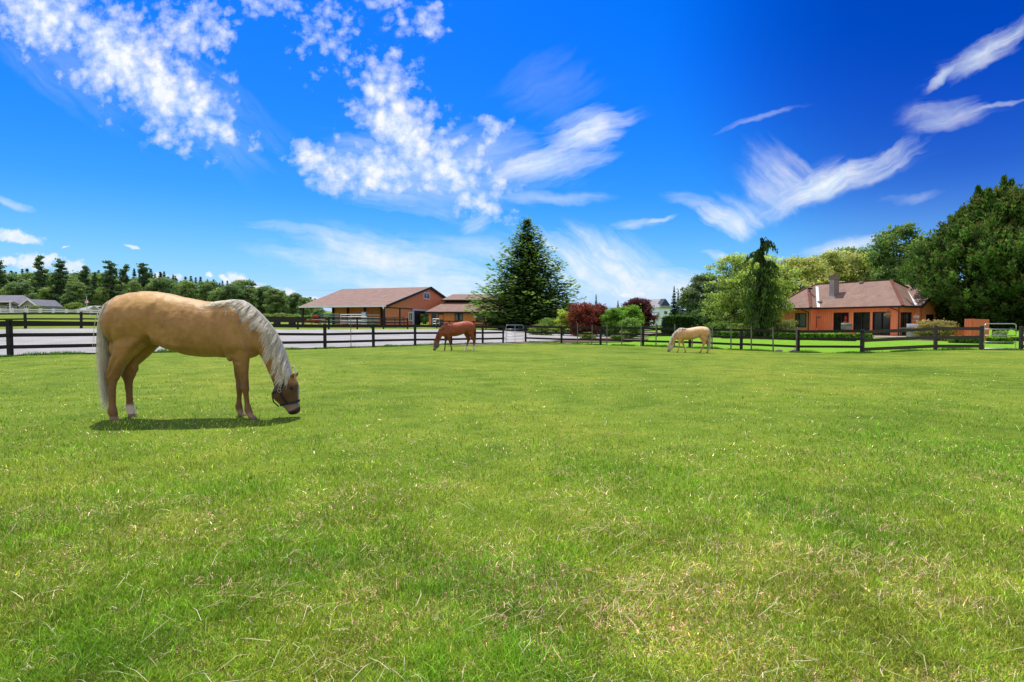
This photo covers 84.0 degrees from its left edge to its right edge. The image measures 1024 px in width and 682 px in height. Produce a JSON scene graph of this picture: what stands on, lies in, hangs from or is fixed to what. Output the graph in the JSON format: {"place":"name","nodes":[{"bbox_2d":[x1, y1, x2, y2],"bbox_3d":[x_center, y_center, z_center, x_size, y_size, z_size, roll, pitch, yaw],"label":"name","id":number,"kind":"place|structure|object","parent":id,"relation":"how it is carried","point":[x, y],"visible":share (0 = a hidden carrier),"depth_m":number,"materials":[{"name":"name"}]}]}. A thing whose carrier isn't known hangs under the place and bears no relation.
{"place":"outdoors","nodes":[
{"label":"outdoors","id":0,"kind":"place"},
{"bbox_2d":[0,328,653,355],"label":"road","id":1,"kind":"structure","parent":0,"point":[513,335],"depth_m":39.01,"materials":[{"name":"grey asphalt"}]},
{"bbox_2d":[447,342,570,345],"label":"bare ground","id":2,"kind":"structure","parent":0,"point":[505,343],"depth_m":40.65,"materials":[{"name":"soil"}]},
{"bbox_2d":[0,311,1023,681],"bbox_3d":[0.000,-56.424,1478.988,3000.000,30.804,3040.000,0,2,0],"label":"ground","id":3,"kind":"structure","parent":0,"point":[500,359],"depth_m":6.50,"materials":[{"name":"green plant"}]},
{"bbox_2d":[0,260,8,289],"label":"pine tree","id":4,"kind":"object","parent":3,"relation":"on","point":[3,280],"visible":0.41,"depth_m":189.05,"materials":[{"name":"green plant"}]},
{"bbox_2d":[0,286,21,294],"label":"broadleaf tree","id":5,"kind":"object","parent":3,"relation":"on","point":[5,290],"visible":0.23,"depth_m":166.45,"materials":[{"name":"green plant"}]},
{"bbox_2d":[5,272,30,294],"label":"broadleaf tree","id":6,"kind":"object","parent":3,"relation":"on","point":[12,278],"visible":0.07,"depth_m":255.62,"materials":[{"name":"green plant"}]},
{"bbox_2d":[6,280,36,295],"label":"broadleaf tree","id":7,"kind":"object","parent":3,"relation":"on","point":[22,286],"visible":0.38,"depth_m":166.91,"materials":[{"name":"green plant"}]},
{"bbox_2d":[17,272,34,279],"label":"broadleaf tree","id":8,"kind":"object","parent":3,"relation":"on","point":[26,275],"visible":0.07,"depth_m":274.08,"materials":[{"name":"green plant"}]},
{"bbox_2d":[0,295,62,312],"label":"grey house","id":9,"kind":"structure","parent":3,"relation":"on","point":[15,301],"depth_m":151.72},
{"bbox_2d":[28,305,45,312],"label":"green shrub","id":10,"kind":"object","parent":3,"relation":"on","point":[34,307],"visible":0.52,"depth_m":147.41,"materials":[{"name":"green plant"}]},
{"bbox_2d":[28,255,49,299],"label":"pine tree","id":11,"kind":"object","parent":3,"relation":"on","point":[40,278],"visible":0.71,"depth_m":183.73,"materials":[{"name":"green plant"}]},
{"bbox_2d":[37,287,54,306],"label":"broadleaf tree","id":12,"kind":"object","parent":3,"relation":"on","point":[42,295],"visible":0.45,"depth_m":176.23,"materials":[{"name":"green plant"}]},
{"bbox_2d":[0,308,100,312],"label":"white fence","id":13,"kind":"object","parent":3,"relation":"on","point":[52,311],"visible":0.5,"depth_m":129.61,"materials":[{"name":"paint"}]},
{"bbox_2d":[45,258,70,306],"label":"pine tree","id":14,"kind":"object","parent":3,"relation":"on","point":[58,279],"visible":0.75,"depth_m":178.81,"materials":[{"name":"green plant"}]},
{"bbox_2d":[59,294,75,312],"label":"broadleaf tree","id":15,"kind":"object","parent":3,"relation":"on","point":[68,297],"visible":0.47,"depth_m":166.20,"materials":[{"name":"green plant"}]},
{"bbox_2d":[55,275,79,306],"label":"broadleaf tree","id":16,"kind":"object","parent":3,"relation":"on","point":[72,278],"visible":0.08,"depth_m":234.08,"materials":[{"name":"green plant"}]},
{"bbox_2d":[62,302,86,312],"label":"green shrub","id":17,"kind":"object","parent":3,"relation":"on","point":[73,306],"visible":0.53,"depth_m":148.59,"materials":[{"name":"green plant"}]},
{"bbox_2d":[63,281,87,306],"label":"broadleaf tree","id":18,"kind":"object","parent":3,"relation":"on","point":[74,290],"visible":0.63,"depth_m":168.90,"materials":[{"name":"green plant"}]},
{"bbox_2d":[76,266,95,304],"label":"pine tree","id":19,"kind":"object","parent":3,"relation":"on","point":[84,273],"visible":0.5,"depth_m":189.04,"materials":[{"name":"green plant"}]},
{"bbox_2d":[76,305,101,312],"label":"outbuilding","id":20,"kind":"structure","parent":3,"relation":"on","point":[94,307],"depth_m":139.86,"materials":[{"name":"grey"}]},
{"bbox_2d":[87,271,97,305],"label":"pine tree","id":21,"kind":"object","parent":3,"relation":"on","point":[93,283],"visible":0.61,"depth_m":177.12,"materials":[{"name":"green plant"}]},
{"bbox_2d":[91,287,110,305],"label":"broadleaf tree","id":22,"kind":"object","parent":3,"relation":"on","point":[100,296],"visible":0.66,"depth_m":174.91,"materials":[{"name":"green plant"}]},
{"bbox_2d":[87,272,119,305],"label":"broadleaf tree","id":23,"kind":"object","parent":3,"relation":"on","point":[98,282],"visible":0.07,"depth_m":231.67,"materials":[{"name":"green plant"}]},
{"bbox_2d":[98,260,120,301],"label":"pine tree","id":24,"kind":"object","parent":3,"relation":"on","point":[110,282],"visible":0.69,"depth_m":179.03,"materials":[{"name":"green plant"}]},
{"bbox_2d":[115,264,132,295],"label":"pine tree","id":25,"kind":"object","parent":3,"relation":"on","point":[124,278],"visible":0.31,"depth_m":180.80,"materials":[{"name":"green plant"}]},
{"bbox_2d":[120,280,143,294],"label":"broadleaf tree","id":26,"kind":"object","parent":3,"relation":"on","point":[135,285],"visible":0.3,"depth_m":165.82,"materials":[{"name":"green plant"}]},
{"bbox_2d":[135,263,153,290],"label":"pine tree","id":27,"kind":"object","parent":3,"relation":"on","point":[143,280],"visible":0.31,"depth_m":182.90,"materials":[{"name":"green plant"}]},
{"bbox_2d":[143,276,177,293],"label":"broadleaf tree","id":28,"kind":"object","parent":3,"relation":"on","point":[168,283],"visible":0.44,"depth_m":176.05,"materials":[{"name":"green plant"}]},
{"bbox_2d":[173,280,199,298],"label":"broadleaf tree","id":29,"kind":"object","parent":3,"relation":"on","point":[185,290],"visible":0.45,"depth_m":219.52,"materials":[{"name":"green plant"}]},
{"bbox_2d":[93,291,299,420],"bbox_3d":[-3.784,0.176,6.968,2.312,1.550,0.661,0,2,-5],"label":"horse","id":30,"kind":"object","parent":3,"relation":"on","point":[135,330],"visible":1,"depth_m":6.75},
{"bbox_2d":[0,312,408,328],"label":"board fence","id":31,"kind":"object","parent":3,"relation":"on","point":[25,314],"visible":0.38,"depth_m":41.97,"materials":[{"name":"brown wood"}]},
{"bbox_2d":[195,280,219,301],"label":"broadleaf tree","id":32,"kind":"object","parent":3,"relation":"on","point":[205,288],"visible":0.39,"depth_m":217.73,"materials":[{"name":"green plant"}]},
{"bbox_2d":[207,287,230,301],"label":"broadleaf tree","id":33,"kind":"object","parent":3,"relation":"on","point":[212,296],"visible":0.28,"depth_m":202.34,"materials":[{"name":"green plant"}]},
{"bbox_2d":[216,283,244,300],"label":"broadleaf tree","id":34,"kind":"object","parent":3,"relation":"on","point":[225,293],"visible":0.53,"depth_m":199.72,"materials":[{"name":"green plant"}]},
{"bbox_2d":[230,279,261,308],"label":"broadleaf tree","id":35,"kind":"object","parent":3,"relation":"on","point":[248,293],"visible":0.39,"depth_m":210.58,"materials":[{"name":"green plant"}]},
{"bbox_2d":[0,320,503,356],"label":"board fence","id":36,"kind":"object","parent":3,"relation":"on","point":[9,346],"visible":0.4,"depth_m":28.67,"materials":[{"name":"brown wood"}]},
{"bbox_2d":[253,285,274,313],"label":"broadleaf tree","id":37,"kind":"object","parent":3,"relation":"on","point":[261,290],"visible":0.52,"depth_m":216.21,"materials":[{"name":"green plant"}]},
{"bbox_2d":[261,288,289,313],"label":"broadleaf tree","id":38,"kind":"object","parent":3,"relation":"on","point":[278,298],"visible":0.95,"depth_m":198.78,"materials":[{"name":"green plant"}]},
{"bbox_2d":[270,313,290,316],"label":"willow bush","id":39,"kind":"object","parent":3,"relation":"on","point":[278,315],"visible":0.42,"depth_m":114.86,"materials":[{"name":"green plant"}]},
{"bbox_2d":[267,318,311,323],"bbox_3d":[-24.075,-2.052,61.962,4.406,0.999,1.850,0,2,-3],"label":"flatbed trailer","id":40,"kind":"object","parent":3,"relation":"on","point":[285,319],"visible":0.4,"depth_m":61.06,"materials":[{"name":"black metal"}]},
{"bbox_2d":[287,292,301,314],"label":"broadleaf tree","id":41,"kind":"object","parent":3,"relation":"on","point":[293,298],"visible":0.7,"depth_m":208.87,"materials":[{"name":"green plant"}]},
{"bbox_2d":[296,297,310,315],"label":"broadleaf tree","id":42,"kind":"object","parent":3,"relation":"on","point":[303,300],"visible":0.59,"depth_m":199.92,"materials":[{"name":"green plant"}]},
{"bbox_2d":[311,308,324,320],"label":"broadleaf tree","id":43,"kind":"object","parent":3,"relation":"on","point":[318,311],"visible":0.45,"depth_m":104.45,"materials":[{"name":"green plant"}]},
{"bbox_2d":[299,287,445,324],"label":"barn","id":44,"kind":"structure","parent":3,"relation":"on","point":[411,304],"depth_m":79.54,"materials":[{"name":"brown"}]},
{"bbox_2d":[414,311,419,324],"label":"sliding door","id":45,"kind":"structure","parent":44,"relation":"in","point":[416,313],"depth_m":81.50,"materials":[{"name":"black"}]},
{"bbox_2d":[420,313,428,323],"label":"broadleaf tree","id":46,"kind":"object","parent":3,"relation":"on","point":[425,320],"visible":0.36,"depth_m":117.12,"materials":[{"name":"green plant"}]},
{"bbox_2d":[433,321,475,350],"bbox_3d":[-2.763,-0.242,27.384,2.272,1.442,0.613,-1,2,-33],"label":"horse","id":47,"kind":"object","parent":3,"relation":"on","point":[467,329],"visible":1,"depth_m":27.19},
{"bbox_2d":[425,294,504,325],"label":"stable","id":48,"kind":"structure","parent":3,"relation":"on","point":[452,307],"depth_m":80.14,"materials":[{"name":"brown"}]},
{"bbox_2d":[455,313,462,320],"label":"window","id":49,"kind":"structure","parent":48,"relation":"in","point":[458,316],"depth_m":79.92,"materials":[{"name":"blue glass"}]},
{"bbox_2d":[436,320,522,329],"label":"board fence","id":50,"kind":"object","parent":3,"relation":"on","point":[485,324],"visible":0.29,"depth_m":69.86,"materials":[{"name":"brown wood"}]},
{"bbox_2d":[463,216,586,330],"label":"spruce tree","id":51,"kind":"object","parent":3,"relation":"on","point":[527,298],"visible":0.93,"depth_m":67.83,"materials":[{"name":"green plant"}]},
{"bbox_2d":[527,323,555,334],"bbox_3d":[2.887,-1.005,56.068,3.239,1.528,2.953,0,2,16],"label":"green shrub","id":52,"kind":"object","parent":3,"relation":"on","point":[542,329],"visible":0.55,"depth_m":55.47,"materials":[{"name":"green plant"}]},
{"bbox_2d":[538,318,565,331],"bbox_3d":[4.083,-1.359,59.859,3.371,2.324,3.262,1,2,25],"label":"green shrub","id":53,"kind":"object","parent":3,"relation":"on","point":[549,321],"visible":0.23,"depth_m":59.64,"materials":[{"name":"green plant"}]},
{"bbox_2d":[553,309,571,334],"bbox_3d":[5.089,-1.829,55.957,1.959,2.692,2.032,-1,2,-33],"label":"young maple","id":54,"kind":"object","parent":3,"relation":"on","point":[561,319],"visible":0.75,"depth_m":55.61,"materials":[{"name":"green plant"}]},
{"bbox_2d":[564,302,601,335],"bbox_3d":[6.770,-2.015,54.782,3.700,3.583,3.544,0,2,11],"label":"red maple","id":55,"kind":"object","parent":3,"relation":"on","point":[581,315],"visible":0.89,"depth_m":54.28,"materials":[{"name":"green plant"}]},
{"bbox_2d":[589,303,608,332],"bbox_3d":[8.525,-2.209,56.914,3.324,3.512,2.964,0,2,-1],"label":"red maple","id":56,"kind":"object","parent":3,"relation":"on","point":[600,306],"visible":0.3,"depth_m":56.42,"materials":[{"name":"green plant"}]},
{"bbox_2d":[555,337,647,341],"bbox_3d":[8.314,-0.124,47.183,5.328,0.142,11.701,1,2,39],"label":"mulch bed","id":57,"kind":"object","parent":3,"relation":"on","point":[602,341],"visible":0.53,"depth_m":45.17,"materials":[{"name":"brown soil"}]},
{"bbox_2d":[579,332,596,338],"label":"green shrub","id":58,"kind":"object","parent":57,"relation":"on","point":[583,336],"visible":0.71,"depth_m":48.65,"materials":[{"name":"green plant"}]},
{"bbox_2d":[616,317,645,338],"bbox_3d":[10.416,-1.048,49.997,2.611,2.218,2.417,0,2,8],"label":"green shrub","id":59,"kind":"object","parent":57,"relation":"on","point":[631,322],"visible":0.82,"depth_m":49.69,"materials":[{"name":"green plant"}]},
{"bbox_2d":[598,307,625,336],"bbox_3d":[9.787,-1.709,55.081,2.878,3.191,2.693,1,2,26],"label":"tree","id":60,"kind":"object","parent":3,"relation":"on","point":[616,315],"visible":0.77,"depth_m":54.41,"materials":[{"name":"green plant"}]},
{"bbox_2d":[564,325,664,333],"bbox_3d":[9.344,-1.211,59.991,14.732,1.744,12.664,0,2,16],"label":"board fence","id":61,"kind":"object","parent":3,"relation":"on","point":[644,330],"visible":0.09,"depth_m":57.09,"materials":[{"name":"brown wood"}]},
{"bbox_2d":[618,304,646,323],"bbox_3d":[11.731,-2.075,57.027,3.307,3.312,3.032,0,2,-14],"label":"tree","id":62,"kind":"object","parent":3,"relation":"on","point":[634,311],"visible":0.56,"depth_m":56.10,"materials":[{"name":"green plant"}]},
{"bbox_2d":[622,297,660,331],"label":"plum tree","id":63,"kind":"object","parent":3,"relation":"on","point":[646,307],"visible":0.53,"depth_m":72.75,"materials":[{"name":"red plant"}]},
{"bbox_2d":[649,299,670,325],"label":"white house","id":64,"kind":"structure","parent":3,"relation":"on","point":[662,308],"depth_m":166.06,"materials":[{"name":"white paint"}]},
{"bbox_2d":[668,286,678,315],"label":"fir tree","id":65,"kind":"object","parent":3,"relation":"on","point":[674,311],"visible":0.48,"depth_m":149.55,"materials":[{"name":"green plant"}]},
{"bbox_2d":[661,315,694,333],"bbox_3d":[17.729,-1.647,60.967,3.510,2.362,2.113,0,2,0],"label":"hedge","id":66,"kind":"object","parent":3,"relation":"on","point":[683,321],"visible":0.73,"depth_m":60.18,"materials":[{"name":"green plant"}]},
{"bbox_2d":[667,326,710,352],"bbox_3d":[9.655,-0.075,31.049,2.276,1.442,0.613,0,2,10],"label":"horse","id":67,"kind":"object","parent":3,"relation":"on","point":[681,335],"visible":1,"depth_m":30.83},
{"bbox_2d":[673,310,711,326],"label":"broadleaf tree","id":68,"kind":"object","parent":3,"relation":"on","point":[697,323],"visible":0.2,"depth_m":75.59,"materials":[{"name":"green plant"}]},
{"bbox_2d":[524,325,862,351],"bbox_3d":[9.972,-0.161,36.878,21.893,1.683,0.228,1,2,34],"label":"board fence","id":69,"kind":"object","parent":3,"relation":"on","point":[689,342],"visible":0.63,"depth_m":34.70,"materials":[{"name":"brown wood"}]},
{"bbox_2d":[676,272,730,312],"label":"olive green tree","id":70,"kind":"object","parent":3,"relation":"on","point":[691,297],"visible":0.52,"depth_m":90.28,"materials":[{"name":"green plant"}]},
{"bbox_2d":[690,298,722,325],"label":"broadleaf tree","id":71,"kind":"object","parent":3,"relation":"on","point":[704,318],"visible":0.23,"depth_m":74.52,"materials":[{"name":"green plant"}]},
{"bbox_2d":[708,320,739,335],"bbox_3d":[20.674,-0.979,55.986,3.206,2.210,3.103,-1,2,-24],"label":"green shrub","id":72,"kind":"object","parent":3,"relation":"on","point":[724,323],"visible":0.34,"depth_m":55.20,"materials":[{"name":"green plant"}]},
{"bbox_2d":[712,314,750,334],"bbox_3d":[22.265,-1.324,57.093,4.863,2.794,4.433,1,2,32],"label":"green shrub","id":73,"kind":"object","parent":3,"relation":"on","point":[736,316],"visible":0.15,"depth_m":56.21,"materials":[{"name":"green plant"}]},
{"bbox_2d":[721,331,754,338],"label":"hedge","id":74,"kind":"object","parent":3,"relation":"on","point":[727,333],"visible":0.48,"depth_m":50.73,"materials":[{"name":"green plant"}]},
{"bbox_2d":[727,323,754,334],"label":"green shrub","id":75,"kind":"object","parent":3,"relation":"on","point":[739,326],"visible":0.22,"depth_m":51.42,"materials":[{"name":"green plant"}]},
{"bbox_2d":[698,252,802,328],"bbox_3d":[23.733,-4.348,58.097,9.347,9.516,10.288,0,2,0],"label":"maple tree","id":76,"kind":"object","parent":3,"relation":"on","point":[729,303],"visible":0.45,"depth_m":56.65,"materials":[{"name":"green plant"}]},
{"bbox_2d":[731,236,788,338],"bbox_3d":[21.752,-4.066,49.964,4.463,10.194,4.507,-2,2,-43],"label":"weeping conifer","id":77,"kind":"object","parent":3,"relation":"on","point":[760,292],"visible":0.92,"depth_m":49.57,"materials":[{"name":"green plant"}]},
{"bbox_2d":[769,318,798,333],"bbox_3d":[23.662,-0.945,49.554,2.448,2.063,2.556,0,2,16],"label":"laceleaf maple","id":78,"kind":"object","parent":3,"relation":"on","point":[786,324],"visible":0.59,"depth_m":49.02,"materials":[{"name":"green plant"}]},
{"bbox_2d":[774,254,848,297],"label":"maple tree","id":79,"kind":"object","parent":3,"relation":"on","point":[819,268],"visible":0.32,"depth_m":79.25,"materials":[{"name":"green plant"}]},
{"bbox_2d":[769,332,856,340],"bbox_3d":[24.110,-0.378,46.006,0.880,0.761,6.774,-1,2,-40],"label":"hedge","id":80,"kind":"object","parent":3,"relation":"on","point":[813,335],"visible":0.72,"depth_m":45.27,"materials":[{"name":"green plant"}]},
{"bbox_2d":[802,249,874,287],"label":"maple tree","id":81,"kind":"object","parent":3,"relation":"on","point":[849,268],"visible":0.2,"depth_m":81.13,"materials":[{"name":"green plant"}]},
{"bbox_2d":[780,273,946,335],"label":"orange house","id":82,"kind":"structure","parent":3,"relation":"on","point":[860,305],"depth_m":56.61,"materials":[{"name":"brown"}]},
{"bbox_2d":[795,313,805,326],"bbox_3d":[30.477,-2.190,59.960,0.130,1.500,1.214,-1,2,-31],"label":"window","id":83,"kind":"structure","parent":82,"relation":"in","point":[800,317],"depth_m":60.04,"materials":[{"name":"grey glass"}]},
{"bbox_2d":[833,312,848,333],"bbox_3d":[33.224,-1.765,57.367,0.160,2.200,1.500,-1,2,-31],"label":"patio door","id":84,"kind":"structure","parent":82,"relation":"in","point":[839,318],"depth_m":57.59,"materials":[{"name":"black glass"}]},
{"bbox_2d":[853,312,869,334],"bbox_3d":[34.245,-1.715,55.660,0.160,2.200,1.541,-1,2,-31],"label":"patio door","id":85,"kind":"structure","parent":82,"relation":"in","point":[861,320],"depth_m":55.67,"materials":[{"name":"black glass"}]},
{"bbox_2d":[872,312,890,334],"bbox_3d":[35.176,-1.671,54.110,0.160,2.200,1.578,-1,2,-31],"label":"patio door","id":86,"kind":"structure","parent":82,"relation":"in","point":[879,322],"depth_m":54.25,"materials":[{"name":"black glass"}]},
{"bbox_2d":[900,312,911,335],"bbox_3d":[36.995,-1.603,53.509,2.000,2.200,0.160,-1,2,-31],"label":"door","id":87,"kind":"structure","parent":82,"relation":"in","point":[905,318],"depth_m":53.48,"materials":[{"name":"black glass"}]},
{"bbox_2d":[834,245,894,280],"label":"broadleaf tree","id":88,"kind":"object","parent":3,"relation":"on","point":[853,249],"visible":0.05,"depth_m":88.30,"materials":[{"name":"green plant"}]},
{"bbox_2d":[855,333,873,338],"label":"hedge","id":89,"kind":"object","parent":3,"relation":"on","point":[867,336],"visible":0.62,"depth_m":44.91,"materials":[{"name":"green plant"}]},
{"bbox_2d":[864,221,929,283],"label":"oak tree","id":90,"kind":"object","parent":3,"relation":"on","point":[888,242],"visible":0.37,"depth_m":74.81,"materials":[{"name":"green plant"}]},
{"bbox_2d":[906,324,917,336],"bbox_3d":[32.492,-0.829,46.162,1.600,1.158,0.614,1,2,29],"label":"barbecue","id":91,"kind":"object","parent":3,"relation":"on","point":[909,334],"visible":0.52,"depth_m":46.02,"materials":[{"name":"metal"}]},
{"bbox_2d":[861,326,983,351],"bbox_3d":[22.296,-0.014,30.922,6.848,1.626,0.274,0,2,-3],"label":"board fence","id":92,"kind":"object","parent":3,"relation":"on","point":[935,337],"visible":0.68,"depth_m":30.85,"materials":[{"name":"grey wood"}]},
{"bbox_2d":[983,323,1016,348],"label":"steel gate","id":93,"kind":"structure","parent":92,"relation":"attached to","point":[998,335],"depth_m":31.04,"materials":[{"name":"silver metal"}]},
{"bbox_2d":[882,237,963,292],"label":"broadleaf tree","id":94,"kind":"object","parent":3,"relation":"on","point":[893,270],"visible":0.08,"depth_m":72.61,"materials":[{"name":"green plant"}]},
{"bbox_2d":[914,318,960,340],"bbox_3d":[32.835,-0.821,44.373,2.676,1.990,3.414,-1,2,-42],"label":"pink green shrub","id":95,"kind":"object","parent":3,"relation":"on","point":[931,324],"visible":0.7,"depth_m":43.94,"materials":[{"name":"green plant"}]},
{"bbox_2d":[929,330,963,339],"bbox_3d":[33.884,-0.533,44.551,3.358,0.966,0.151,1,2,37],"label":"wooden screen","id":96,"kind":"object","parent":3,"relation":"on","point":[960,332],"visible":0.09,"depth_m":43.98,"materials":[{"name":"orange wood"}]},
{"bbox_2d":[894,174,1023,336],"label":"broadleaf tree","id":97,"kind":"object","parent":3,"relation":"on","point":[988,219],"visible":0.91,"depth_m":50.78,"materials":[{"name":"leaves"},{"name":"bark"}]},
{"bbox_2d":[948,335,978,343],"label":"hedge","id":98,"kind":"object","parent":3,"relation":"on","point":[974,341],"visible":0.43,"depth_m":39.83,"materials":[{"name":"green plant"}]},
{"bbox_2d":[964,319,974,335],"bbox_3d":[34.578,-0.841,42.994,0.151,1.671,0.800,0,2,0],"label":"wooden screen","id":99,"kind":"object","parent":3,"relation":"on","point":[967,322],"visible":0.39,"depth_m":42.98,"materials":[{"name":"orange wood"}]},
{"bbox_2d":[971,319,988,337],"bbox_3d":[36.307,-0.865,44.090,4.637,1.655,0.151,-1,2,-39],"label":"wooden screen","id":100,"kind":"object","parent":3,"relation":"on","point":[980,322],"visible":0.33,"depth_m":43.81,"materials":[{"name":"orange wood"}]},
{"bbox_2d":[972,232,1023,324],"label":"pine tree","id":101,"kind":"object","parent":3,"relation":"on","point":[1020,270],"visible":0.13,"depth_m":50.26,"materials":[{"name":"green plant"}]},
{"bbox_2d":[985,336,1014,343],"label":"hedge","id":102,"kind":"object","parent":3,"relation":"on","point":[998,340],"visible":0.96,"depth_m":39.04,"materials":[{"name":"green plant"}]},
{"bbox_2d":[992,330,1008,336],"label":"shrub","id":103,"kind":"object","parent":3,"relation":"on","point":[1001,332],"visible":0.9,"depth_m":41.27,"materials":[{"name":"green plant"}]},
{"bbox_2d":[1018,326,1023,348],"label":"board fence","id":104,"kind":"object","parent":3,"relation":"on","point":[1021,334],"visible":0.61,"depth_m":31.04,"materials":[{"name":"grey wood"}]},
{"bbox_2d":[0,0,1023,311],"label":"sky","id":105,"kind":"structure","parent":0,"point":[308,148],"materials":[{"name":"blue"}]},
{"bbox_2d":[841,316,851,329],"bbox_3d":[27.941,-1.423,47.479,0.856,1.378,0.843,0,2,0],"label":"barrel planter","id":106,"kind":"object","parent":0,"point":[845,325],"visible":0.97,"depth_m":47.18,"materials":[{"name":"grey wood"}]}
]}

